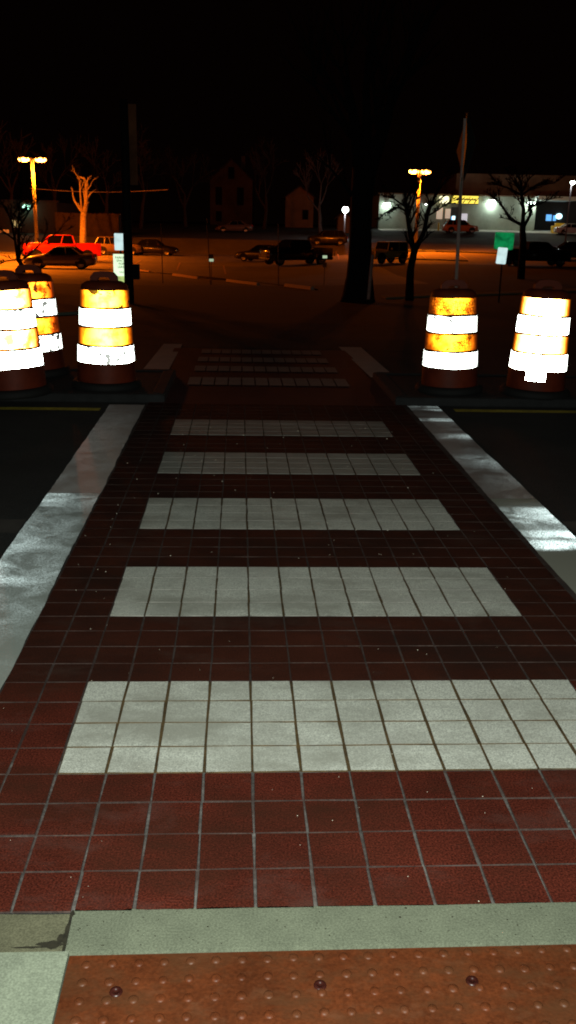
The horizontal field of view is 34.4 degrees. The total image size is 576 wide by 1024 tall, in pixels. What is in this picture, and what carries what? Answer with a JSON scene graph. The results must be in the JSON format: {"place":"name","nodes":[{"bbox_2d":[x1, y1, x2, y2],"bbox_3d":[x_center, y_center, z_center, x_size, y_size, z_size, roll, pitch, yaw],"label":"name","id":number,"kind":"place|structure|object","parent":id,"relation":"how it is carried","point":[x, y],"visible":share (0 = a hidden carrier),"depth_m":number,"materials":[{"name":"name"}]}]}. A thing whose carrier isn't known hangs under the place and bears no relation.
{"place":"outdoors","nodes":[
{"label":"outdoors","id":0,"kind":"place"},
{"bbox_2d":[0,951,68,1023],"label":"pavement","id":1,"kind":"structure","parent":0,"point":[31,984],"depth_m":2.09,"materials":[{"name":"concrete"}]},
{"bbox_2d":[54,944,575,1023],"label":"tactile pad","id":2,"kind":"object","parent":1,"relation":"on","point":[527,984],"visible":1,"depth_m":2.10,"materials":[{"name":"plastic"}]},
{"bbox_2d":[30,188,167,191],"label":"overhead wire","id":3,"kind":"object","parent":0,"point":[81,191],"visible":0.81,"depth_m":95.62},
{"bbox_2d":[0,220,575,950],"bbox_3d":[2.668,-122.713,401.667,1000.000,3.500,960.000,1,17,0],"label":"ground","id":4,"kind":"structure","parent":0,"point":[174,298],"depth_m":51.55,"materials":[{"name":"asphalt"}]},
{"bbox_2d":[18,157,45,241],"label":"parking lamp","id":5,"kind":"object","parent":4,"relation":"on","point":[37,159],"visible":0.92,"depth_m":80.17,"materials":[{"name":"metal"}]},
{"bbox_2d":[0,152,74,272],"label":"bare tree","id":6,"kind":"object","parent":4,"relation":"on","point":[19,222],"visible":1,"depth_m":34.32,"materials":[{"name":"brown plant"}]},
{"bbox_2d":[0,199,80,233],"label":"warehouse","id":7,"kind":"structure","parent":4,"relation":"on","point":[47,209],"depth_m":103.21,"materials":[{"name":"brick"}]},
{"bbox_2d":[29,133,85,200],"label":"background tree","id":8,"kind":"object","parent":4,"relation":"on","point":[50,156],"visible":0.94,"depth_m":114.47,"materials":[{"name":"brown plant"}]},
{"bbox_2d":[23,246,97,269],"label":"parked car","id":9,"kind":"object","parent":4,"relation":"on","point":[78,258],"visible":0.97,"depth_m":61.58,"materials":[{"name":"black paint"}]},
{"bbox_2d":[22,234,102,255],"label":"pickup truck","id":10,"kind":"object","parent":4,"relation":"on","point":[47,245],"visible":0.48,"depth_m":72.31,"materials":[{"name":"red paint"}]},
{"bbox_2d":[57,311,78,314],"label":"kerb","id":11,"kind":"structure","parent":4,"relation":"on","point":[68,313],"depth_m":19.21,"materials":[{"name":"concrete"}]},
{"bbox_2d":[71,166,97,242],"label":"lit tree","id":12,"kind":"object","parent":4,"relation":"on","point":[83,234],"visible":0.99,"depth_m":90.27,"materials":[{"name":"brown plant"}]},
{"bbox_2d":[55,212,120,236],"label":"board fence","id":13,"kind":"object","parent":4,"relation":"on","point":[103,223],"visible":0.59,"depth_m":99.85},
{"bbox_2d":[67,134,121,229],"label":"background tree","id":14,"kind":"object","parent":4,"relation":"on","point":[106,185],"visible":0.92,"depth_m":114.88,"materials":[{"name":"brown plant"}]},
{"bbox_2d":[95,236,141,254],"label":"parked car","id":15,"kind":"object","parent":4,"relation":"on","point":[107,244],"visible":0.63,"depth_m":88.60,"materials":[{"name":"beige paint"}]},
{"bbox_2d":[113,215,123,281],"bbox_3d":[-4.678,-6.984,26.128,0.455,2.600,0.060,1,17,0],"label":"parking sign","id":16,"kind":"object","parent":4,"relation":"on","point":[118,263],"visible":0.68,"depth_m":26.05,"materials":[{"name":"metal"}]},
{"bbox_2d":[119,99,139,302],"bbox_3d":[-4.020,-7.717,23.809,0.464,5.250,0.248,1,17,0],"label":"utility pole","id":17,"kind":"object","parent":4,"relation":"on","point":[128,139],"visible":0.93,"depth_m":23.52,"materials":[{"name":"wood"}]},
{"bbox_2d":[135,239,179,255],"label":"parked car","id":18,"kind":"object","parent":4,"relation":"on","point":[150,245],"visible":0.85,"depth_m":89.71,"materials":[{"name":"black paint"}]},
{"bbox_2d":[161,224,162,282],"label":"marker post","id":19,"kind":"object","parent":4,"relation":"on","point":[161,251],"visible":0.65,"depth_m":44.34,"materials":[{"name":"metal"}]},
{"bbox_2d":[172,273,199,278],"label":"wheel stop","id":20,"kind":"object","parent":4,"relation":"on","point":[186,276],"visible":0.8,"depth_m":55.61,"materials":[{"name":"concrete"}]},
{"bbox_2d":[157,144,219,226],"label":"background tree","id":21,"kind":"object","parent":4,"relation":"on","point":[184,203],"visible":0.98,"depth_m":131.46,"materials":[{"name":"brown plant"}]},
{"bbox_2d":[207,219,210,284],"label":"marker post","id":22,"kind":"object","parent":4,"relation":"on","point":[208,251],"visible":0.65,"depth_m":42.37,"materials":[{"name":"metal"}]},
{"bbox_2d":[209,254,213,284],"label":"space marker","id":23,"kind":"object","parent":4,"relation":"on","point":[211,259],"visible":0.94,"depth_m":42.50,"materials":[{"name":"metal"}]},
{"bbox_2d":[140,271,317,289],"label":"kerb","id":24,"kind":"structure","parent":4,"relation":"on","point":[213,278],"depth_m":53.32,"materials":[{"name":"concrete"}]},
{"bbox_2d":[208,156,256,224],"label":"house","id":25,"kind":"structure","parent":4,"relation":"on","point":[232,195],"depth_m":142.16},
{"bbox_2d":[215,210,221,221],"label":"window","id":26,"kind":"structure","parent":25,"relation":"in","point":[218,214],"depth_m":142.97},
{"bbox_2d":[215,186,222,205],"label":"window","id":27,"kind":"structure","parent":25,"relation":"in","point":[218,189],"depth_m":142.06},
{"bbox_2d":[228,166,234,179],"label":"window","id":28,"kind":"structure","parent":25,"relation":"in","point":[231,169],"depth_m":141.06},
{"bbox_2d":[237,187,243,205],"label":"window","id":29,"kind":"structure","parent":25,"relation":"in","point":[240,190],"depth_m":142.06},
{"bbox_2d":[215,220,252,232],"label":"parked car","id":30,"kind":"object","parent":4,"relation":"on","point":[235,225],"visible":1,"depth_m":115.93,"materials":[{"name":"paint"}]},
{"bbox_2d":[226,279,259,284],"bbox_3d":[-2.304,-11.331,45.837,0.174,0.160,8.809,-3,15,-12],"label":"wheel stop","id":31,"kind":"object","parent":4,"relation":"on","point":[242,282],"visible":0.82,"depth_m":44.90,"materials":[{"name":"concrete"}]},
{"bbox_2d":[234,245,274,261],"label":"parked car","id":32,"kind":"object","parent":4,"relation":"on","point":[251,254],"visible":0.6,"depth_m":78.56,"materials":[{"name":"paint"}]},
{"bbox_2d":[246,136,287,228],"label":"background tree","id":33,"kind":"object","parent":4,"relation":"on","point":[258,165],"visible":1,"depth_m":127.35,"materials":[{"name":"brown plant"}]},
{"bbox_2d":[278,224,278,285],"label":"marker post","id":34,"kind":"object","parent":4,"relation":"on","point":[278,254],"visible":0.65,"depth_m":40.48,"materials":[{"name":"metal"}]},
{"bbox_2d":[259,239,332,265],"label":"pickup truck","id":35,"kind":"object","parent":4,"relation":"on","point":[293,249],"visible":0.97,"depth_m":70.48,"materials":[{"name":"black paint"}]},
{"bbox_2d":[284,283,313,289],"bbox_3d":[0.419,-9.141,37.736,0.174,0.160,4.773,-3,15,-12],"label":"wheel stop","id":36,"kind":"object","parent":4,"relation":"on","point":[299,286],"visible":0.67,"depth_m":37.24,"materials":[{"name":"concrete"}]},
{"bbox_2d":[283,182,315,227],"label":"house","id":37,"kind":"structure","parent":4,"relation":"on","point":[299,206],"depth_m":137.88,"materials":[{"name":"paint"}]},
{"bbox_2d":[302,209,308,219],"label":"window","id":38,"kind":"structure","parent":37,"relation":"in","point":[305,213],"depth_m":138.03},
{"bbox_2d":[293,148,341,233],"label":"background tree","id":39,"kind":"object","parent":4,"relation":"on","point":[318,208],"visible":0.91,"depth_m":112.07,"materials":[{"name":"brown plant"}]},
{"bbox_2d":[323,255,326,279],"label":"space marker","id":40,"kind":"object","parent":4,"relation":"on","point":[324,263],"visible":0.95,"depth_m":40.59,"materials":[{"name":"metal"}]},
{"bbox_2d":[307,230,347,244],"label":"parked car","id":41,"kind":"object","parent":4,"relation":"on","point":[339,237],"visible":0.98,"depth_m":98.09,"materials":[{"name":"grey paint"}]},
{"bbox_2d":[334,206,349,232],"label":"shed","id":42,"kind":"structure","parent":4,"relation":"on","point":[340,221],"depth_m":122.24,"materials":[{"name":"paint"}]},
{"bbox_2d":[342,206,348,231],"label":"area lamp","id":43,"kind":"object","parent":4,"relation":"on","point":[345,209],"visible":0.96,"depth_m":105.97,"materials":[{"name":"metal"}]},
{"bbox_2d":[271,0,457,302],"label":"tree","id":44,"kind":"object","parent":4,"relation":"on","point":[366,153],"visible":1,"depth_m":24.86,"materials":[{"name":"brown plant"}]},
{"bbox_2d":[367,255,373,298],"bbox_3d":[2.235,-6.372,25.230,0.155,1.173,0.097,1,17,0],"label":"wooden stake","id":45,"kind":"object","parent":4,"relation":"on","point":[370,277],"visible":1,"depth_m":25.20,"materials":[{"name":"brown wood"}]},
{"bbox_2d":[372,241,407,263],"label":"parked car","id":46,"kind":"object","parent":4,"relation":"on","point":[390,251],"visible":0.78,"depth_m":68.86,"materials":[{"name":"paint"}]},
{"bbox_2d":[375,160,458,300],"bbox_3d":[3.726,-8.036,26.787,2.521,4.002,0.908,1,17,0],"label":"bare tree","id":47,"kind":"object","parent":4,"relation":"on","point":[409,288],"visible":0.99,"depth_m":26.61,"materials":[{"name":"brown plant"}]},
{"bbox_2d":[409,169,430,242],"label":"parking lamp","id":48,"kind":"object","parent":4,"relation":"on","point":[412,171],"visible":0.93,"depth_m":83.09,"materials":[{"name":"metal"}]},
{"bbox_2d":[386,258,467,261],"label":"kerb","id":49,"kind":"structure","parent":4,"relation":"on","point":[436,259],"depth_m":72.96,"materials":[{"name":"concrete"}]},
{"bbox_2d":[372,248,496,253],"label":"kerb","id":50,"kind":"structure","parent":4,"relation":"on","point":[409,250],"depth_m":82.17,"materials":[{"name":"concrete"}]},
{"bbox_2d":[441,220,478,233],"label":"parked car","id":51,"kind":"object","parent":4,"relation":"on","point":[449,226],"visible":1,"depth_m":123.31,"materials":[{"name":"orange paint"}]},
{"bbox_2d":[455,113,475,287],"bbox_3d":[3.011,-4.887,16.263,0.197,3.899,1.073,1,17,0],"label":"crossing sign","id":52,"kind":"object","parent":4,"relation":"on","point":[466,145],"visible":0.75,"depth_m":15.88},
{"bbox_2d":[372,173,575,230],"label":"store","id":53,"kind":"structure","parent":4,"relation":"on","point":[483,214],"depth_m":133.10,"materials":[{"name":"beige"}]},
{"bbox_2d":[382,201,390,206],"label":"wall light","id":54,"kind":"object","parent":53,"relation":"attached to","point":[386,203],"visible":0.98,"depth_m":132.29,"materials":[{"name":"white"}]},
{"bbox_2d":[436,208,442,218],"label":"window","id":55,"kind":"structure","parent":53,"relation":"in","point":[439,214],"depth_m":133.13,"materials":[{"name":"beige"}]},
{"bbox_2d":[439,196,448,202],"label":"store sign","id":56,"kind":"object","parent":53,"relation":"attached to","point":[446,197],"visible":0.45,"depth_m":131.94,"materials":[{"name":"beige"}]},
{"bbox_2d":[445,209,450,217],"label":"window","id":57,"kind":"structure","parent":53,"relation":"in","point":[447,211],"depth_m":133.10,"materials":[{"name":"beige"}]},
{"bbox_2d":[450,207,457,219],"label":"door","id":58,"kind":"structure","parent":53,"relation":"in","point":[454,210],"depth_m":133.03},
{"bbox_2d":[451,195,478,204],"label":"store sign","id":59,"kind":"object","parent":53,"relation":"attached to","point":[470,199],"visible":0.8,"depth_m":131.90,"materials":[{"name":"yellow"}]},
{"bbox_2d":[381,289,575,298],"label":"kerb","id":60,"kind":"structure","parent":4,"relation":"on","point":[477,294],"depth_m":30.40,"materials":[{"name":"concrete"}]},
{"bbox_2d":[494,232,514,302],"bbox_3d":[5.997,-6.713,26.130,0.547,2.213,0.074,1,17,0],"label":"street sign","id":61,"kind":"object","parent":4,"relation":"on","point":[503,243],"visible":0.93,"depth_m":25.90,"materials":[{"name":"green"}]},
{"bbox_2d":[482,163,567,278],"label":"bare tree","id":62,"kind":"object","parent":4,"relation":"on","point":[522,224],"visible":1,"depth_m":45.34,"materials":[{"name":"brown plant"}]},
{"bbox_2d":[496,241,570,266],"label":"pickup truck","id":63,"kind":"object","parent":4,"relation":"on","point":[549,253],"visible":0.8,"depth_m":66.63,"materials":[{"name":"grey paint"}]},
{"bbox_2d":[553,224,575,234],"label":"parked car","id":64,"kind":"object","parent":4,"relation":"on","point":[571,228],"visible":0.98,"depth_m":124.31,"materials":[{"name":"white paint"}]},
{"bbox_2d":[554,241,575,257],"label":"parked car","id":65,"kind":"object","parent":4,"relation":"on","point":[569,246],"visible":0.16,"depth_m":75.28,"materials":[{"name":"paint"}]},
{"bbox_2d":[565,179,574,240],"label":"area lamp","id":66,"kind":"object","parent":4,"relation":"on","point":[572,182],"visible":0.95,"depth_m":111.86,"materials":[{"name":"metal"}]},
{"label":"kerb bed","id":67,"kind":"structure","parent":4,"relation":"on","visible":0},
{"bbox_2d":[0,914,70,951],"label":"gutter","id":68,"kind":"object","parent":67,"relation":"on","point":[19,930],"visible":0.55,"depth_m":2.26,"materials":[{"name":"concrete"}]},
{"bbox_2d":[13,910,74,948],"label":"joint dirt","id":69,"kind":"structure","parent":68,"relation":"on","point":[60,941],"depth_m":2.21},
{"bbox_2d":[65,902,575,955],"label":"curb","id":70,"kind":"structure","parent":67,"relation":"on","point":[237,929],"depth_m":2.28,"materials":[{"name":"concrete"}]},
{"bbox_2d":[78,906,565,946],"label":"concrete pits","id":71,"kind":"object","parent":70,"relation":"on","point":[325,928],"visible":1,"depth_m":2.29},
{"bbox_2d":[0,319,575,914],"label":"road","id":72,"kind":"structure","parent":0,"point":[532,455],"depth_m":8.36,"materials":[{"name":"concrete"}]},
{"bbox_2d":[0,519,24,532],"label":"road joint","id":73,"kind":"object","parent":72,"relation":"on","point":[10,525],"visible":1,"depth_m":5.25,"materials":[{"name":"concrete"}]},
{"bbox_2d":[0,493,99,688],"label":"crosswalk border line","id":74,"kind":"object","parent":72,"relation":"on","point":[34,556],"visible":1,"depth_m":4.66,"materials":[{"name":"grey paint"}]},
{"bbox_2d":[0,407,100,410],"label":"yellow line","id":75,"kind":"object","parent":72,"relation":"on","point":[37,408],"visible":1,"depth_m":8.51,"materials":[{"name":"paint"}]},
{"bbox_2d":[0,368,175,402],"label":"median kerb","id":76,"kind":"structure","parent":72,"relation":"on","point":[161,390],"depth_m":8.88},
{"bbox_2d":[46,370,162,392],"bbox_3d":[-8.060,-1.394,9.314,13.426,0.001,1.417,0,17,-3],"label":"median","id":77,"kind":"object","parent":76,"relation":"on","point":[149,379],"visible":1,"depth_m":9.61,"materials":[{"name":"concrete"}]},
{"bbox_2d":[0,270,53,399],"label":"traffic drum","id":78,"kind":"object","parent":77,"relation":"on","point":[22,372],"visible":1,"depth_m":8.49,"materials":[{"name":"orange plastic"}]},
{"bbox_2d":[7,264,70,377],"bbox_3d":[-2.693,-2.025,9.807,0.704,1.138,0.704,0,17,1],"label":"traffic drum","id":79,"kind":"object","parent":77,"relation":"on","point":[40,283],"visible":0.59,"depth_m":9.65,"materials":[{"name":"orange plastic"}]},
{"bbox_2d":[72,271,141,391],"bbox_3d":[-1.795,-1.791,9.141,0.693,1.121,0.693,2,17,0],"label":"traffic drum","id":80,"kind":"object","parent":77,"relation":"on","point":[106,358],"visible":1,"depth_m":8.96,"materials":[{"name":"orange plastic"}]},
{"bbox_2d":[48,404,143,492],"bbox_3d":[-1.429,-0.564,7.293,0.335,0.001,3.001,0,17,-3],"label":"crosswalk border line","id":81,"kind":"object","parent":72,"relation":"on","point":[89,467],"visible":1,"depth_m":6.88,"materials":[{"name":"beige paint"}]},
{"bbox_2d":[144,344,181,368],"bbox_3d":[-1.570,-1.974,11.853,0.302,0.010,2.822,1,17,-2],"label":"crosswalk border line","id":82,"kind":"object","parent":72,"relation":"on","point":[164,356],"visible":0.84,"depth_m":11.78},
{"bbox_2d":[149,348,405,405],"bbox_3d":[-0.205,-1.636,10.863,2.484,0.001,4.133,0,17,-3],"label":"crosswalk paving beyond median","id":83,"kind":"object","parent":72,"relation":"on","point":[363,388],"visible":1,"depth_m":9.96,"materials":[{"name":"brick"}]},
{"bbox_2d":[201,349,321,354],"bbox_3d":[-0.358,-2.157,12.515,1.602,0.001,0.396,0,17,-3],"label":"crosswalk stripe","id":84,"kind":"object","parent":83,"relation":"on","point":[259,351],"visible":1,"depth_m":12.52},
{"bbox_2d":[198,357,328,362],"bbox_3d":[-0.317,-1.931,11.788,1.640,0.001,0.396,0,17,-3],"label":"crosswalk stripe","id":85,"kind":"object","parent":83,"relation":"on","point":[300,360],"visible":1,"depth_m":11.79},
{"bbox_2d":[194,366,336,371],"bbox_3d":[-0.264,-1.701,11.048,1.685,0.001,0.396,0,17,-3],"label":"crosswalk stripe","id":86,"kind":"object","parent":83,"relation":"on","point":[269,369],"visible":1,"depth_m":11.04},
{"bbox_2d":[188,377,348,385],"bbox_3d":[-0.215,-1.428,10.168,1.738,0.001,0.503,0,17,-3],"label":"crosswalk stripe","id":87,"kind":"object","parent":83,"relation":"on","point":[263,381],"visible":1,"depth_m":10.16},
{"bbox_2d":[0,403,575,761],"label":"crosswalk bed","id":88,"kind":"object","parent":72,"relation":"on","point":[564,585],"visible":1,"depth_m":4.82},
{"bbox_2d":[170,419,392,436],"bbox_3d":[-0.060,-0.714,7.881,1.824,0.004,0.610,0,17,-3],"label":"crosswalk stripe","id":89,"kind":"object","parent":88,"relation":"on","point":[270,427],"visible":1,"depth_m":7.86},
{"bbox_2d":[171,420,391,436],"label":"crosswalk stripe joints","id":90,"kind":"object","parent":89,"relation":"on","point":[281,428],"visible":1,"depth_m":7.85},
{"bbox_2d":[158,452,419,474],"bbox_3d":[0.000,-0.353,6.719,1.825,0.004,0.610,0,17,-3],"label":"crosswalk stripe","id":91,"kind":"object","parent":88,"relation":"on","point":[256,463],"visible":1,"depth_m":6.69,"materials":[{"name":"tile"}]},
{"bbox_2d":[160,452,399,474],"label":"crosswalk stripe joints","id":92,"kind":"object","parent":91,"relation":"on","point":[287,462],"visible":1,"depth_m":6.71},
{"bbox_2d":[5,547,575,682],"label":"crosswalk paving","id":93,"kind":"structure","parent":88,"relation":"on","point":[75,657],"depth_m":3.91,"materials":[{"name":"brick"}]},
{"bbox_2d":[140,498,459,529],"bbox_3d":[0.060,0.008,5.556,1.824,0.004,0.610,0,17,-3],"label":"crosswalk stripe","id":94,"kind":"object","parent":88,"relation":"on","point":[259,516],"visible":1,"depth_m":5.53,"materials":[{"name":"tile"}]},
{"bbox_2d":[139,499,454,529],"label":"crosswalk stripe joints","id":95,"kind":"object","parent":94,"relation":"on","point":[297,514],"visible":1,"depth_m":5.54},
{"bbox_2d":[75,403,527,547],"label":"crosswalk paving","id":96,"kind":"structure","parent":88,"relation":"on","point":[125,530],"depth_m":6.16,"materials":[{"name":"tile"}]},
{"bbox_2d":[110,567,520,616],"bbox_3d":[0.119,0.369,4.393,1.825,0.004,0.610,0,17,-3],"label":"crosswalk stripe","id":97,"kind":"object","parent":88,"relation":"on","point":[132,597],"visible":1,"depth_m":4.36,"materials":[{"name":"tile"}]},
{"bbox_2d":[114,567,497,615],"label":"crosswalk stripe joints","id":98,"kind":"object","parent":97,"relation":"on","point":[381,601],"visible":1,"depth_m":4.35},
{"bbox_2d":[59,680,575,773],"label":"crosswalk stripe","id":99,"kind":"object","parent":88,"relation":"on","point":[182,747],"visible":1,"depth_m":3.19,"materials":[{"name":"tile"}]},
{"bbox_2d":[58,681,575,773],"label":"crosswalk stripe joints","id":100,"kind":"object","parent":99,"relation":"on","point":[340,730],"visible":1,"depth_m":3.20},
{"bbox_2d":[0,680,575,913],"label":"crosswalk paving","id":101,"kind":"structure","parent":72,"relation":"on","point":[111,869],"depth_m":2.63,"materials":[{"name":"tile"}]},
{"bbox_2d":[339,347,388,376],"bbox_3d":[0.993,-1.950,11.962,0.321,0.013,2.833,0,17,-5],"label":"crosswalk border line","id":102,"kind":"object","parent":72,"relation":"on","point":[366,362],"visible":0.91,"depth_m":11.94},
{"bbox_2d":[408,406,534,498],"bbox_3d":[1.369,-0.555,7.462,0.302,0.001,3.168,0,17,-3],"label":"crosswalk border line","id":103,"kind":"object","parent":72,"relation":"on","point":[489,475],"visible":1,"depth_m":7.00,"materials":[{"name":"beige paint"}]},
{"bbox_2d":[373,372,575,407],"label":"median kerb","id":104,"kind":"structure","parent":72,"relation":"on","point":[392,390],"depth_m":9.08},
{"bbox_2d":[386,374,575,397],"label":"median","id":105,"kind":"object","parent":104,"relation":"on","point":[406,384],"visible":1,"depth_m":9.93,"materials":[{"name":"concrete"}]},
{"bbox_2d":[415,279,482,395],"bbox_3d":[1.641,-1.767,9.334,0.683,1.104,0.683,0,17,0],"label":"traffic drum","id":106,"kind":"object","parent":105,"relation":"on","point":[450,360],"visible":1,"depth_m":9.16,"materials":[{"name":"orange plastic"}]},
{"bbox_2d":[499,279,570,400],"bbox_3d":[2.517,-1.729,9.235,0.697,1.127,0.697,3,17,0],"label":"traffic drum","id":107,"kind":"object","parent":105,"relation":"on","point":[537,368],"visible":1,"depth_m":9.05,"materials":[{"name":"orange plastic"}]},
{"bbox_2d":[454,409,575,412],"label":"yellow line","id":108,"kind":"object","parent":72,"relation":"on","point":[524,411],"visible":1,"depth_m":8.87,"materials":[{"name":"paint"}]},
{"bbox_2d":[491,499,575,592],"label":"crosswalk border line","id":109,"kind":"object","parent":72,"relation":"on","point":[547,535],"visible":1,"depth_m":5.28,"materials":[{"name":"grey paint"}]},
{"bbox_2d":[562,521,575,531],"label":"road joint","id":110,"kind":"object","parent":72,"relation":"on","point":[571,525],"visible":1,"depth_m":5.48,"materials":[{"name":"concrete"}]},
{"bbox_2d":[0,0,575,224],"label":"sky","id":111,"kind":"structure","parent":0,"point":[211,77],"materials":[{"name":"black"}]},
{"bbox_2d":[379,229,575,233],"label":"store pavement","id":112,"kind":"structure","parent":0,"point":[541,231],"depth_m":130.08,"materials":[{"name":"concrete"}]},
{"bbox_2d":[550,223,564,232],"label":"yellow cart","id":113,"kind":"object","parent":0,"point":[557,225],"visible":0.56,"depth_m":127.49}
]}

